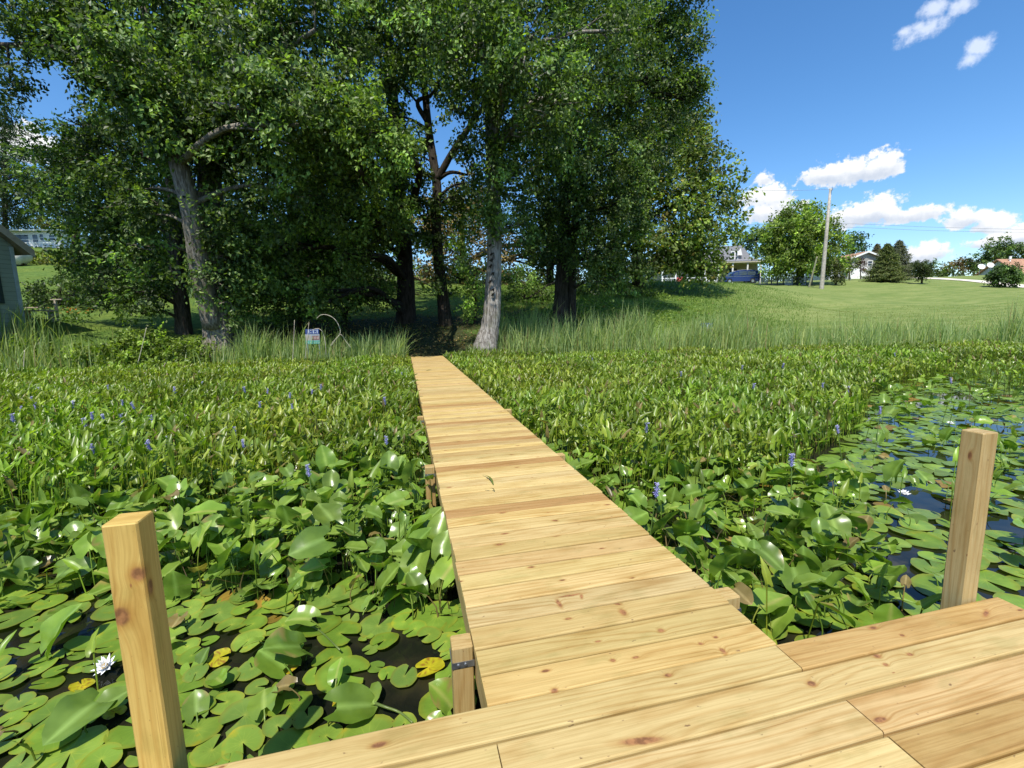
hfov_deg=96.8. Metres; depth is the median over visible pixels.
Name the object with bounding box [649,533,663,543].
lily pad
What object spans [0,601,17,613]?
lily pad
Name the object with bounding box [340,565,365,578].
lily pad
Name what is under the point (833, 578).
heart leaf
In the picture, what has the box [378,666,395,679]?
lily pad
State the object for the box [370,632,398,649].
lily pad
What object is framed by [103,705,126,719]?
lily pad
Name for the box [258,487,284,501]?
heart leaf
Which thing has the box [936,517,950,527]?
lily pad
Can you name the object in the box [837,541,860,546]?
lily pad
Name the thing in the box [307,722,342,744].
lily pad
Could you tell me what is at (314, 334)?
notice sign
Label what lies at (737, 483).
heart leaf
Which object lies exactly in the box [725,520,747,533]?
lily pad
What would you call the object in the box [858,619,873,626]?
lily pad
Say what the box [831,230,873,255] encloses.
lawn tree
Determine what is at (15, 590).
lily pad
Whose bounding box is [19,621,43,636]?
lily pad
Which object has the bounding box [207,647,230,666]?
yellow lily pad
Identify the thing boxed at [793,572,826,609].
heart leaf
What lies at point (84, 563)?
heart leaf
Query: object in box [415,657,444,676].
yellow lily pad
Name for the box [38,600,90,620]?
lily pad
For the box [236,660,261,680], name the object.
lily pad
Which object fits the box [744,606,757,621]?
lily pad
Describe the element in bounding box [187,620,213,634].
lily pad
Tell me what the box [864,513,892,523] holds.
lily pad
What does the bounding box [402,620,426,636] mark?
lily pad
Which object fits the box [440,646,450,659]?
lily pad
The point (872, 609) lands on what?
lily pad
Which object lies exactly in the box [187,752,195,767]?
lily pad
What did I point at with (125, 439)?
lance leaf
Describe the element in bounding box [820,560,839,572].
lily pad
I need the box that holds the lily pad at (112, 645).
[95,639,119,652]
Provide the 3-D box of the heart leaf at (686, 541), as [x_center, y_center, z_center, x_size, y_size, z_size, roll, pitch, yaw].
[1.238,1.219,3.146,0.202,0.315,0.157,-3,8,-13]
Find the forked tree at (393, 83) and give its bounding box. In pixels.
[307,0,485,325]
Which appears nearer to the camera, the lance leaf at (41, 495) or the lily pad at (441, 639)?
the lily pad at (441, 639)
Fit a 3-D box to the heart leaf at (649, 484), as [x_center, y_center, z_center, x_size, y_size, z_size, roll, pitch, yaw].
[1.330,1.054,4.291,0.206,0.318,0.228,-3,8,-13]
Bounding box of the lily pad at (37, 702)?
[21,695,47,710]
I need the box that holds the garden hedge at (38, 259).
[30,251,80,266]
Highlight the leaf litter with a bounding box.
[237,301,547,356]
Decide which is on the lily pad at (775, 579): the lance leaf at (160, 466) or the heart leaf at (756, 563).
the heart leaf at (756, 563)
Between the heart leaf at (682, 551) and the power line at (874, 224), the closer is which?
the heart leaf at (682, 551)
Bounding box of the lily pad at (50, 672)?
[41,664,68,677]
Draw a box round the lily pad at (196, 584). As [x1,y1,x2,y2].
[191,581,201,590]
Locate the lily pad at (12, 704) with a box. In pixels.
[2,691,35,711]
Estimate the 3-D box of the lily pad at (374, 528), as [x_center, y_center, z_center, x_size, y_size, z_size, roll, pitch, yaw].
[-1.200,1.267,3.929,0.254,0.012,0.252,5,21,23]
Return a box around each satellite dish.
[978,264,984,271]
[987,262,993,270]
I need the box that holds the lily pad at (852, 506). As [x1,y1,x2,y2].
[836,501,855,508]
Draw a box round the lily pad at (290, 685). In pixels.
[272,679,294,693]
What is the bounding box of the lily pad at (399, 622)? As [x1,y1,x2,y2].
[391,612,414,629]
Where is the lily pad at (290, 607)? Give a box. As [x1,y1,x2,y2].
[270,604,294,613]
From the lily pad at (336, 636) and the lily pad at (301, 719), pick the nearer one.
the lily pad at (301, 719)
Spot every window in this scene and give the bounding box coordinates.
[0,277,4,303]
[14,234,29,244]
[31,234,39,243]
[39,234,44,240]
[48,234,55,240]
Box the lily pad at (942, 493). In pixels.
[931,489,953,495]
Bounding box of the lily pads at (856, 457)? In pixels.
[0,363,1023,767]
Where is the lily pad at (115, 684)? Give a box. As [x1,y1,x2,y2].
[95,681,127,716]
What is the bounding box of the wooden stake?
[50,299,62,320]
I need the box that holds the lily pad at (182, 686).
[176,676,204,706]
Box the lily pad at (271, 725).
[262,714,291,737]
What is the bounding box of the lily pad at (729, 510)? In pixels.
[718,507,740,516]
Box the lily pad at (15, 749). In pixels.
[8,739,25,754]
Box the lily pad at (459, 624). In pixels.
[442,617,465,633]
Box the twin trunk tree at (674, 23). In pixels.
[507,0,720,323]
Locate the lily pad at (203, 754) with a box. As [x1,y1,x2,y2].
[189,734,224,766]
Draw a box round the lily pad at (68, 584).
[37,578,85,593]
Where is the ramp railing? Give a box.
[759,270,767,284]
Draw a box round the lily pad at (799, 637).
[794,635,815,640]
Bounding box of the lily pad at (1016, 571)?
[998,565,1023,577]
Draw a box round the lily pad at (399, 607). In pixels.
[387,595,418,615]
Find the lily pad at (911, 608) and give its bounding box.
[900,600,939,614]
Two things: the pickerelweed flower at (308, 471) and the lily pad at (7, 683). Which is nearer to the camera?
the lily pad at (7, 683)
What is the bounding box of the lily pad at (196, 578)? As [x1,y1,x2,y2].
[188,570,203,582]
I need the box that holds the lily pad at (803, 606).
[791,594,830,616]
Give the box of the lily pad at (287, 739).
[263,727,312,754]
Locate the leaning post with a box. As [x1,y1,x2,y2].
[808,257,817,286]
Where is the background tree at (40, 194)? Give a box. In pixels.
[0,109,253,297]
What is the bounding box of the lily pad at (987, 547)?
[983,543,1008,556]
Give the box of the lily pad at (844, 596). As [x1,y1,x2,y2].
[814,594,860,610]
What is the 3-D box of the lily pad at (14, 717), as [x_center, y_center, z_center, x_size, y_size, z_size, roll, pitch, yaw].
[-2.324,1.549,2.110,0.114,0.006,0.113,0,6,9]
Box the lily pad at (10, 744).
[0,722,31,753]
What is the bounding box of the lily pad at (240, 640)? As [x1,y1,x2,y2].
[231,629,265,652]
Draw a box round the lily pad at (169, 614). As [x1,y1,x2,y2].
[167,611,189,627]
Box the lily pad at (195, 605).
[176,599,204,615]
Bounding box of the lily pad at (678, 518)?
[676,513,704,522]
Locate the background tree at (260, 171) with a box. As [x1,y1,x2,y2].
[222,87,420,284]
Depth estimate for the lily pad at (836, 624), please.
2.63 m
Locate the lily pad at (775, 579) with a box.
[757,575,787,592]
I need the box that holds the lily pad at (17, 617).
[0,608,41,628]
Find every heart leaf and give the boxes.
[0,511,30,538]
[0,541,28,583]
[0,545,12,555]
[0,562,13,592]
[0,567,42,591]
[2,528,7,539]
[15,522,35,552]
[39,603,81,658]
[42,687,114,745]
[43,475,65,493]
[44,545,72,565]
[45,555,96,588]
[48,569,79,592]
[51,538,79,554]
[52,513,80,528]
[62,530,85,555]
[63,504,101,516]
[64,520,96,541]
[68,483,90,520]
[72,530,101,585]
[76,530,100,538]
[84,686,127,732]
[88,578,110,594]
[91,489,111,508]
[92,533,105,557]
[92,567,108,578]
[93,512,121,522]
[101,508,130,524]
[103,499,133,519]
[135,504,159,517]
[138,484,157,507]
[155,503,182,529]
[157,529,171,535]
[158,531,182,573]
[159,550,190,572]
[161,531,189,557]
[161,556,188,576]
[162,540,191,566]
[163,564,188,572]
[163,570,191,601]
[165,497,199,511]
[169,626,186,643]
[171,497,197,515]
[171,538,191,557]
[181,534,190,552]
[181,689,209,723]
[183,484,192,496]
[184,500,226,515]
[185,532,195,565]
[191,520,211,581]
[197,514,223,568]
[200,494,226,513]
[200,533,212,567]
[203,564,236,591]
[205,668,226,685]
[207,536,239,577]
[208,560,229,583]
[211,501,230,516]
[211,534,235,557]
[215,517,242,537]
[217,534,241,595]
[219,569,259,579]
[225,560,258,578]
[229,541,253,583]
[235,524,256,540]
[237,581,263,596]
[240,501,251,521]
[243,522,269,540]
[245,523,277,538]
[247,517,277,541]
[247,685,277,721]
[249,499,275,521]
[251,578,281,591]
[254,648,301,678]
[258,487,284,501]
[258,547,280,580]
[261,479,283,503]
[263,627,312,660]
[267,555,288,566]
[271,492,298,510]
[276,478,304,494]
[276,505,301,537]
[278,541,306,558]
[279,507,311,552]
[285,605,320,628]
[287,559,303,589]
[288,525,335,586]
[294,556,317,574]
[297,558,333,576]
[300,570,322,593]
[305,468,321,489]
[312,503,345,560]
[319,557,336,565]
[323,682,377,726]
[326,525,346,564]
[329,479,348,492]
[334,521,361,563]
[335,541,367,576]
[347,549,371,574]
[358,538,385,587]
[367,578,397,603]
[369,681,381,704]
[371,550,392,556]
[371,555,391,592]
[376,495,394,525]
[376,562,399,613]
[377,587,406,609]
[381,516,398,532]
[381,519,396,536]
[383,490,413,519]
[387,521,411,541]
[388,539,405,556]
[390,489,409,515]
[392,555,400,562]
[397,584,429,605]
[398,565,419,604]
[399,545,429,574]
[402,458,418,487]
[402,480,415,510]
[402,506,420,522]
[402,527,431,564]
[402,537,431,561]
[405,572,427,614]
[407,513,433,537]
[408,500,432,523]
[418,516,431,538]
[426,558,436,569]
[427,512,446,541]
[428,572,447,593]
[429,556,454,615]
[429,677,452,715]
[431,530,450,600]
[435,662,451,679]
[596,477,614,490]
[603,484,619,504]
[623,494,643,506]
[623,506,648,525]
[640,478,661,502]
[651,511,678,537]
[664,546,674,552]
[665,474,689,503]
[670,547,686,558]
[672,520,700,534]
[672,522,693,537]
[676,536,704,573]
[677,503,706,517]
[679,541,704,567]
[680,516,704,540]
[689,504,711,519]
[691,536,707,562]
[698,574,723,588]
[700,568,721,576]
[704,507,731,536]
[706,480,727,489]
[709,552,740,588]
[711,548,746,569]
[722,545,757,568]
[731,535,756,575]
[731,582,753,604]
[733,475,762,501]
[736,560,766,567]
[737,572,762,610]
[740,602,747,614]
[747,588,791,623]
[747,607,800,621]
[748,540,783,571]
[757,604,794,638]
[766,505,798,534]
[770,496,790,519]
[772,474,790,485]
[778,559,809,598]
[784,516,809,536]
[789,501,817,529]
[791,545,821,574]
[791,553,819,573]
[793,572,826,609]
[800,585,831,606]
[807,542,849,553]
[813,536,838,559]
[815,547,858,573]
[816,601,855,629]
[818,582,850,609]
[820,469,841,486]
[820,503,851,542]
[824,571,850,618]
[836,504,866,514]
[836,548,865,572]
[843,513,867,536]
[847,593,873,607]
[849,544,875,565]
[851,575,869,607]
[859,534,887,551]
[861,538,897,559]
[864,543,889,559]
[864,548,892,565]
[867,566,902,587]
[871,565,906,592]
[873,603,903,623]
[882,460,905,490]
[924,568,943,582]
[976,593,985,601]
[1000,541,1023,555]
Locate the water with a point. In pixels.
(412, 650)
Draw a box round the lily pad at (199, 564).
[184,562,209,571]
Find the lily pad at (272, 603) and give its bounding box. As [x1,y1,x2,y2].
[262,591,296,608]
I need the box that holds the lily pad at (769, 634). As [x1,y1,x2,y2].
[751,622,776,644]
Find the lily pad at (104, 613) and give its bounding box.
[90,603,114,620]
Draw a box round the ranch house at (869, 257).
[805,251,877,280]
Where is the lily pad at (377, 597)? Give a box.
[366,587,387,599]
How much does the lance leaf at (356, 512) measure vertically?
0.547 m
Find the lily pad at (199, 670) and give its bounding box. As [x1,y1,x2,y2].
[182,663,208,682]
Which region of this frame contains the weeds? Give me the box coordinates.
[500,279,812,333]
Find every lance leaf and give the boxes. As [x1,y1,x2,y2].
[0,462,15,487]
[0,470,14,507]
[1,473,16,511]
[6,434,19,463]
[13,741,37,763]
[15,451,27,510]
[18,447,32,478]
[22,470,28,501]
[28,471,36,513]
[30,463,43,510]
[31,460,40,512]
[35,441,52,463]
[38,487,47,524]
[45,490,49,499]
[46,459,63,509]
[46,486,65,509]
[47,474,54,503]
[53,456,60,480]
[54,488,61,511]
[62,559,86,593]
[64,472,82,512]
[71,446,77,460]
[73,453,83,518]
[85,628,98,689]
[96,453,106,508]
[100,460,112,511]
[101,438,106,451]
[103,479,121,496]
[106,451,115,490]
[108,458,121,492]
[114,469,125,484]
[121,432,127,476]
[123,446,130,475]
[132,452,157,496]
[132,470,138,488]
[135,443,144,465]
[143,446,159,486]
[149,443,159,454]
[152,457,165,485]
[156,434,161,458]
[157,461,163,491]
[165,433,171,448]
[178,446,192,479]
[190,470,204,483]
[195,453,199,504]
[197,458,205,481]
[206,466,213,498]
[212,446,217,462]
[249,519,258,573]
[250,542,258,599]
[257,453,263,463]
[261,440,268,452]
[261,444,268,471]
[271,530,293,537]
[276,446,282,478]
[284,573,307,615]
[293,452,300,485]
[348,469,353,506]
[350,505,365,566]
[368,460,380,520]
[376,471,380,483]
[396,504,404,539]
[413,483,422,514]
[606,425,610,468]
[622,484,634,509]
[631,442,642,483]
[645,451,664,493]
[651,464,658,512]
[652,434,657,466]
[660,461,664,492]
[670,443,688,466]
[686,433,693,458]
[687,434,693,475]
[687,457,693,476]
[688,456,703,474]
[693,458,700,499]
[709,573,714,586]
[714,434,718,454]
[725,453,748,493]
[754,496,767,516]
[758,477,777,502]
[760,467,765,508]
[760,556,772,634]
[781,432,785,468]
[807,594,837,637]
[837,478,848,507]
[915,593,941,613]
[952,446,958,480]
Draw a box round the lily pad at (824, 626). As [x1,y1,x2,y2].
[806,613,829,627]
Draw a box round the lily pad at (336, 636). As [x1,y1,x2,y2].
[317,621,360,646]
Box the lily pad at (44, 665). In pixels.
[22,657,58,677]
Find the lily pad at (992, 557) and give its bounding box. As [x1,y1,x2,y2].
[982,552,1001,562]
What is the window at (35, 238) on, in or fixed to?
in the white house at (29, 237)
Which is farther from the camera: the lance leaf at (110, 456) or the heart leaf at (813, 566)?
the lance leaf at (110, 456)
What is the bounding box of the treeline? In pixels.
[379,258,976,282]
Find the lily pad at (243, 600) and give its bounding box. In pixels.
[229,591,256,604]
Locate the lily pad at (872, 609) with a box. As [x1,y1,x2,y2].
[858,597,889,612]
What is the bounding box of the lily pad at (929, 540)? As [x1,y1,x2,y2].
[905,531,946,548]
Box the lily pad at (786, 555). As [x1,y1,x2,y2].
[782,550,790,559]
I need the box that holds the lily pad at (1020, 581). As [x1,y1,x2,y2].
[1006,575,1023,585]
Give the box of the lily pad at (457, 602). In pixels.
[449,598,462,616]
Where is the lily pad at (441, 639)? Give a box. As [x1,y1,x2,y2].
[432,632,457,651]
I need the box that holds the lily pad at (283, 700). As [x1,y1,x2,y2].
[266,689,312,718]
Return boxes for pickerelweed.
[0,337,1023,655]
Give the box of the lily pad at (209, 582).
[206,566,243,588]
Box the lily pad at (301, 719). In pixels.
[292,706,322,728]
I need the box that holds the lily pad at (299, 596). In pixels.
[295,588,313,600]
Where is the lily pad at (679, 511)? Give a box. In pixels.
[669,504,688,514]
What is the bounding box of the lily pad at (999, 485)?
[991,479,1017,490]
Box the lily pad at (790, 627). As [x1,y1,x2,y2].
[785,621,805,632]
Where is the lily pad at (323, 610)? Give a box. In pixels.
[306,593,333,612]
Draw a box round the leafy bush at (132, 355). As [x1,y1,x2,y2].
[7,320,216,369]
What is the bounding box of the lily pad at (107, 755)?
[77,742,122,767]
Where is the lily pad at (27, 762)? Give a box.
[2,749,44,767]
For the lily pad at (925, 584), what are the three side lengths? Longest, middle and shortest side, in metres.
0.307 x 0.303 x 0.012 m
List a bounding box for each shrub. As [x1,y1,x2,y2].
[20,263,131,311]
[236,201,410,335]
[443,229,501,323]
[501,257,672,301]
[825,258,849,285]
[854,256,869,278]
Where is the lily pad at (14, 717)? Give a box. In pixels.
[0,708,28,726]
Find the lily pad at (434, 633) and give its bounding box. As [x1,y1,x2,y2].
[417,626,441,642]
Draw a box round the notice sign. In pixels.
[305,329,319,359]
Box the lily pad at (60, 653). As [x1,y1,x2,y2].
[52,648,74,658]
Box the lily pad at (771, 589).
[751,585,799,610]
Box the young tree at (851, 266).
[843,254,862,279]
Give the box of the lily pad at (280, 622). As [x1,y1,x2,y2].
[262,614,300,635]
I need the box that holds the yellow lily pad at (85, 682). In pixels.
[68,678,95,691]
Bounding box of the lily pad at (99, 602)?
[94,593,112,607]
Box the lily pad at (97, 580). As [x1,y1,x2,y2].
[87,576,104,582]
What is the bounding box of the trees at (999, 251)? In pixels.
[960,232,1023,273]
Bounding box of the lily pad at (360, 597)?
[348,590,381,611]
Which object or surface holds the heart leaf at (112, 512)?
on the water
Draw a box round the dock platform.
[101,428,1023,767]
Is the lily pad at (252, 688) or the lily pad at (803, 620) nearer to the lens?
the lily pad at (252, 688)
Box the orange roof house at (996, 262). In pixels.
[974,256,1023,275]
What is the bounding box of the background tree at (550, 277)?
[501,78,638,284]
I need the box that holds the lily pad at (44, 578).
[35,577,52,585]
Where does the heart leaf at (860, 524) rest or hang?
on the lily pad at (857, 543)
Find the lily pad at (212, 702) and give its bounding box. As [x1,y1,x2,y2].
[194,697,215,715]
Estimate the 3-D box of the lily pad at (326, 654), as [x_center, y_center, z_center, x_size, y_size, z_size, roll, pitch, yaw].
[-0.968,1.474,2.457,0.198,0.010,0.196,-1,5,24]
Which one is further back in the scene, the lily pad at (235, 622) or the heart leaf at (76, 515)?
the heart leaf at (76, 515)
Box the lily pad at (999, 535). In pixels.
[985,530,1022,542]
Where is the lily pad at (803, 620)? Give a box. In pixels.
[796,611,820,627]
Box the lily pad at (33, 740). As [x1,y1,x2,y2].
[25,724,81,754]
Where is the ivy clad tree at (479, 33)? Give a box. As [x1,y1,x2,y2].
[370,0,673,354]
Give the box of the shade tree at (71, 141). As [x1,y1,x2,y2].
[12,17,222,334]
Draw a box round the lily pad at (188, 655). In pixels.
[177,646,203,664]
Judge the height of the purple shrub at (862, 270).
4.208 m
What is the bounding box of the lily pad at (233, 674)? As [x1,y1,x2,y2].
[204,666,240,687]
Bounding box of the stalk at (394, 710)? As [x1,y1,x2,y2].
[374,702,412,722]
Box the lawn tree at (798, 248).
[744,198,854,285]
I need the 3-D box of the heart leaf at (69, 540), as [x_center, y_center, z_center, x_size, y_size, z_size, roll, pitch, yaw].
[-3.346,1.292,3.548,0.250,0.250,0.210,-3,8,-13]
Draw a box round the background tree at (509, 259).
[390,160,626,284]
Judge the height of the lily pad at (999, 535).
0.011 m
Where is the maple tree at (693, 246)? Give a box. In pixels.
[580,39,765,294]
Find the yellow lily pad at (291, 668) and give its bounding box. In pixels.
[283,665,298,673]
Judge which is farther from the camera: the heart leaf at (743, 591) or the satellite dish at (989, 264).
the satellite dish at (989, 264)
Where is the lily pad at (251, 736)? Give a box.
[221,724,264,760]
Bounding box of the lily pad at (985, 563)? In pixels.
[941,553,989,569]
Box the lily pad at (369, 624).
[359,613,394,638]
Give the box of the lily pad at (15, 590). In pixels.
[0,580,45,601]
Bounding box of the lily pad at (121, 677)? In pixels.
[116,673,124,681]
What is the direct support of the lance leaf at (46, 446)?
on the water
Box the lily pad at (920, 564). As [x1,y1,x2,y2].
[910,558,944,573]
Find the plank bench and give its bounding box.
[24,307,54,321]
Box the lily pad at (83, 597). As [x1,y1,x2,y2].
[74,591,107,601]
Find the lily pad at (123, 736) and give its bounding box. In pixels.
[103,717,135,748]
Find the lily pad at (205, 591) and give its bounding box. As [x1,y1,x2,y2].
[200,581,225,595]
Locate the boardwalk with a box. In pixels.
[411,356,775,713]
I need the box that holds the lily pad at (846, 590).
[837,585,854,595]
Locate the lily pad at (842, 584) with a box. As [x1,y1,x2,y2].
[836,581,844,587]
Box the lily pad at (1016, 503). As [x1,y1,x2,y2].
[996,498,1023,508]
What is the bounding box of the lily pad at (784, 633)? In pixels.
[756,623,787,639]
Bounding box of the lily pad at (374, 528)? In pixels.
[365,522,386,538]
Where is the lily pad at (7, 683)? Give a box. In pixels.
[0,674,28,689]
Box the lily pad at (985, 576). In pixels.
[978,569,1020,592]
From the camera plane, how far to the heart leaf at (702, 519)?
3.40 m
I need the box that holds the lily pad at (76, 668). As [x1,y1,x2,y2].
[67,660,92,673]
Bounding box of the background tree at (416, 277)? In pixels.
[146,206,460,303]
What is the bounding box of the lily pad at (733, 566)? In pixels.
[727,564,754,574]
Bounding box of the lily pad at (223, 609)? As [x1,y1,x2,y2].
[198,600,238,623]
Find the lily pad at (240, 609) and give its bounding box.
[230,601,255,614]
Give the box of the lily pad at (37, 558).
[35,554,43,561]
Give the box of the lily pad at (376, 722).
[335,714,393,738]
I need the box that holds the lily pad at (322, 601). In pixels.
[307,585,345,608]
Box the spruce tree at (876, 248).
[871,244,881,253]
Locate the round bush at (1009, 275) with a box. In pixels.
[981,261,1023,287]
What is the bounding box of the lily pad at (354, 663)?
[315,655,369,692]
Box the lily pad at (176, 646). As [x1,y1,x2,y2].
[171,642,184,663]
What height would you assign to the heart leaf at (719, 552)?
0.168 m
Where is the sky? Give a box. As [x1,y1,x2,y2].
[0,0,1023,282]
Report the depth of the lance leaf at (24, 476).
4.39 m
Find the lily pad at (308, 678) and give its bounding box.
[302,667,316,684]
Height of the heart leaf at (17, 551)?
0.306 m
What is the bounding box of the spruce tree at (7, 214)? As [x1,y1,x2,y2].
[0,97,69,229]
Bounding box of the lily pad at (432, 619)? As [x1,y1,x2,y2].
[413,601,458,629]
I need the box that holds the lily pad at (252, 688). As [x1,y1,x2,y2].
[244,678,268,694]
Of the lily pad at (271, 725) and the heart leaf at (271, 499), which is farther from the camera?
the heart leaf at (271, 499)
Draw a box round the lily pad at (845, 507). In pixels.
[841,505,851,510]
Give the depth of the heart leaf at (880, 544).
3.21 m
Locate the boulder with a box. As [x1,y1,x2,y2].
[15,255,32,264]
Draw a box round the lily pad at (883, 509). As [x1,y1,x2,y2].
[873,505,902,518]
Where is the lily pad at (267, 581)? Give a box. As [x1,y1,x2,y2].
[262,577,285,587]
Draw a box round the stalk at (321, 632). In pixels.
[279,611,340,650]
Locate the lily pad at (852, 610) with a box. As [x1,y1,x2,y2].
[828,601,873,627]
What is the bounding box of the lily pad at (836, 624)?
[817,615,849,629]
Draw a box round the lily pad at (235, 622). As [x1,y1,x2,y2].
[215,617,245,631]
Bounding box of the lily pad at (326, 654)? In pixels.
[311,645,351,666]
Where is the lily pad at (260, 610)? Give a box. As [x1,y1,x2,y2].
[247,607,271,617]
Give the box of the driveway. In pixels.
[927,278,1023,287]
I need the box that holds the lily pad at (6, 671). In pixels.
[0,664,16,680]
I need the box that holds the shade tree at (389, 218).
[230,0,433,331]
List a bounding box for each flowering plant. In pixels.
[25,311,78,326]
[38,307,97,325]
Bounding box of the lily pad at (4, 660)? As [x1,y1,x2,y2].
[0,655,11,667]
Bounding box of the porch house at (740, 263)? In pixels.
[643,246,762,282]
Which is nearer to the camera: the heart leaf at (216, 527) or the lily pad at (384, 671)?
the lily pad at (384, 671)
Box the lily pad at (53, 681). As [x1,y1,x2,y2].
[29,675,64,688]
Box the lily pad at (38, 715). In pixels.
[13,690,83,739]
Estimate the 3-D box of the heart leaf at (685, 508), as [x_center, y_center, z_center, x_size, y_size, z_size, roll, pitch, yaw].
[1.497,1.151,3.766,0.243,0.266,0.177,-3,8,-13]
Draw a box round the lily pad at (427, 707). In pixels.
[418,692,476,718]
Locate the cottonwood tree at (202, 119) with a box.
[0,0,402,360]
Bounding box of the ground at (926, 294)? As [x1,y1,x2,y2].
[0,246,1023,375]
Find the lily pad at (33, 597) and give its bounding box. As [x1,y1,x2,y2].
[16,593,45,603]
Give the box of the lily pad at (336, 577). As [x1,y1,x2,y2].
[320,572,340,586]
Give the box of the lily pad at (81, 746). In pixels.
[32,725,108,767]
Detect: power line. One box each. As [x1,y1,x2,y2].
[725,188,826,190]
[733,227,1023,232]
[751,223,1023,229]
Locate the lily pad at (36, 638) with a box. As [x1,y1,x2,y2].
[29,633,40,642]
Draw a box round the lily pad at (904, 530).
[887,526,917,535]
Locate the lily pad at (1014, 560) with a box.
[999,552,1023,566]
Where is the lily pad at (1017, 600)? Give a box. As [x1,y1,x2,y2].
[993,593,1023,608]
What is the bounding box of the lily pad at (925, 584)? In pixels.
[911,574,943,599]
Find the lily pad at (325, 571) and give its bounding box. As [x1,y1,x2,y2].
[323,564,335,572]
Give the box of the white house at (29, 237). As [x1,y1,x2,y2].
[7,229,85,247]
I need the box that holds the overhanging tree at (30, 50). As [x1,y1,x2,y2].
[0,0,133,126]
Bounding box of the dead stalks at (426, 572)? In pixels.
[0,358,1007,617]
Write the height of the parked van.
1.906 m
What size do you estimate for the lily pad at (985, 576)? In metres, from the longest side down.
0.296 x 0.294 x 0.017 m
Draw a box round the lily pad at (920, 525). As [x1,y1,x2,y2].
[898,517,935,530]
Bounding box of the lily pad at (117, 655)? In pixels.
[110,648,121,661]
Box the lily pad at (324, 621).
[296,615,341,636]
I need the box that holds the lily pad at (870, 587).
[865,584,898,601]
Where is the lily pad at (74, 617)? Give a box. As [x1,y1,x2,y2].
[67,611,80,622]
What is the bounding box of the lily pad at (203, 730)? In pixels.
[183,716,223,746]
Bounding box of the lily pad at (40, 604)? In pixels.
[31,594,67,610]
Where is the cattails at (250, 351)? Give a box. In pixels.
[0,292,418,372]
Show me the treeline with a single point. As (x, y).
(946, 275)
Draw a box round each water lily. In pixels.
[91,653,114,675]
[899,489,910,494]
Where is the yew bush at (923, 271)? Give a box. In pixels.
[909,259,936,282]
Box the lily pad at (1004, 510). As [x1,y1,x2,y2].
[989,505,1023,517]
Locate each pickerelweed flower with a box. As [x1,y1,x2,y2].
[9,413,14,423]
[145,439,151,450]
[305,464,314,506]
[650,482,659,534]
[788,453,794,498]
[835,425,841,460]
[877,406,882,440]
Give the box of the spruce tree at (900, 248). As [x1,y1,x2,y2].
[891,239,918,277]
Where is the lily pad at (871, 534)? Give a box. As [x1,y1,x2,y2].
[851,526,884,541]
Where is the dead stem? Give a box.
[316,314,340,355]
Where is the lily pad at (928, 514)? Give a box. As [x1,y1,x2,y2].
[895,508,940,518]
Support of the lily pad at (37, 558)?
on the water
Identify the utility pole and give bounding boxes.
[819,187,832,288]
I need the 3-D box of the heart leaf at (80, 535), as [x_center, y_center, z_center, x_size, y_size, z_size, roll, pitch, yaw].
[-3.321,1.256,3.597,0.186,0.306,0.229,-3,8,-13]
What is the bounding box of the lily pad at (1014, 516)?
[1011,514,1022,519]
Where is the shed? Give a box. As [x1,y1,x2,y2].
[0,224,35,337]
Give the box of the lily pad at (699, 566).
[694,558,707,569]
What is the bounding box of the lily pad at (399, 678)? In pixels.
[390,664,416,687]
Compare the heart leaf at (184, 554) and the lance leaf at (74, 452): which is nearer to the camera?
the heart leaf at (184, 554)
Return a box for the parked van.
[717,269,759,283]
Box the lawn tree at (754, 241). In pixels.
[736,225,762,270]
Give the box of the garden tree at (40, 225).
[26,211,85,229]
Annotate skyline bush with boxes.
[926,258,953,276]
[939,256,980,275]
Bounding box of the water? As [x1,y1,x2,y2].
[0,364,1023,767]
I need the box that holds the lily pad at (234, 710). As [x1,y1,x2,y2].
[218,695,266,736]
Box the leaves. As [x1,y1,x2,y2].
[0,343,1023,738]
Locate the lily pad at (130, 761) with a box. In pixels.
[124,755,138,767]
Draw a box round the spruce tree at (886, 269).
[858,243,914,281]
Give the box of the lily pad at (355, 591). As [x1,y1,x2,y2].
[331,587,362,601]
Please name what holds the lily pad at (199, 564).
on the water
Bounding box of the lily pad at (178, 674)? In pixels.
[127,669,181,696]
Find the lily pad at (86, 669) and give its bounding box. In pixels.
[81,655,107,672]
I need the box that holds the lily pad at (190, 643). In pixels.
[175,637,200,654]
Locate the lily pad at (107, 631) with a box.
[63,621,117,650]
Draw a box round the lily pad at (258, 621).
[239,614,267,632]
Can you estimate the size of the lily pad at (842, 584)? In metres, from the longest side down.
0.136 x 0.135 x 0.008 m
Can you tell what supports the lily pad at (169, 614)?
on the water
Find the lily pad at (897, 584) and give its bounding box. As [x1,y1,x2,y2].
[872,574,903,586]
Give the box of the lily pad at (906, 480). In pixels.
[878,475,910,482]
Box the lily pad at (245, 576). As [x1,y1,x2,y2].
[222,569,249,583]
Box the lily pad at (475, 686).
[474,674,476,689]
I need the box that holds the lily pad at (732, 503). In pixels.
[723,500,753,510]
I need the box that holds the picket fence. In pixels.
[771,277,812,284]
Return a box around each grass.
[727,288,1023,335]
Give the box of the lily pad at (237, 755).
[215,751,242,765]
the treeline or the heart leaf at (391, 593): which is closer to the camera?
the heart leaf at (391, 593)
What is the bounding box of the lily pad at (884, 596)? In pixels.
[852,583,896,601]
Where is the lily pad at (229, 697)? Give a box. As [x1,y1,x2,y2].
[210,691,244,714]
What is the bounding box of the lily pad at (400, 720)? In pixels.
[393,712,416,726]
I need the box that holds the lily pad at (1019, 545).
[1007,544,1023,549]
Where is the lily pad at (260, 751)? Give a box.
[244,745,263,758]
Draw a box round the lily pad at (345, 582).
[335,576,361,590]
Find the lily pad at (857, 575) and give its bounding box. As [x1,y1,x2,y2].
[844,571,870,583]
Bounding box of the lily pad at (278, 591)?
[270,587,286,598]

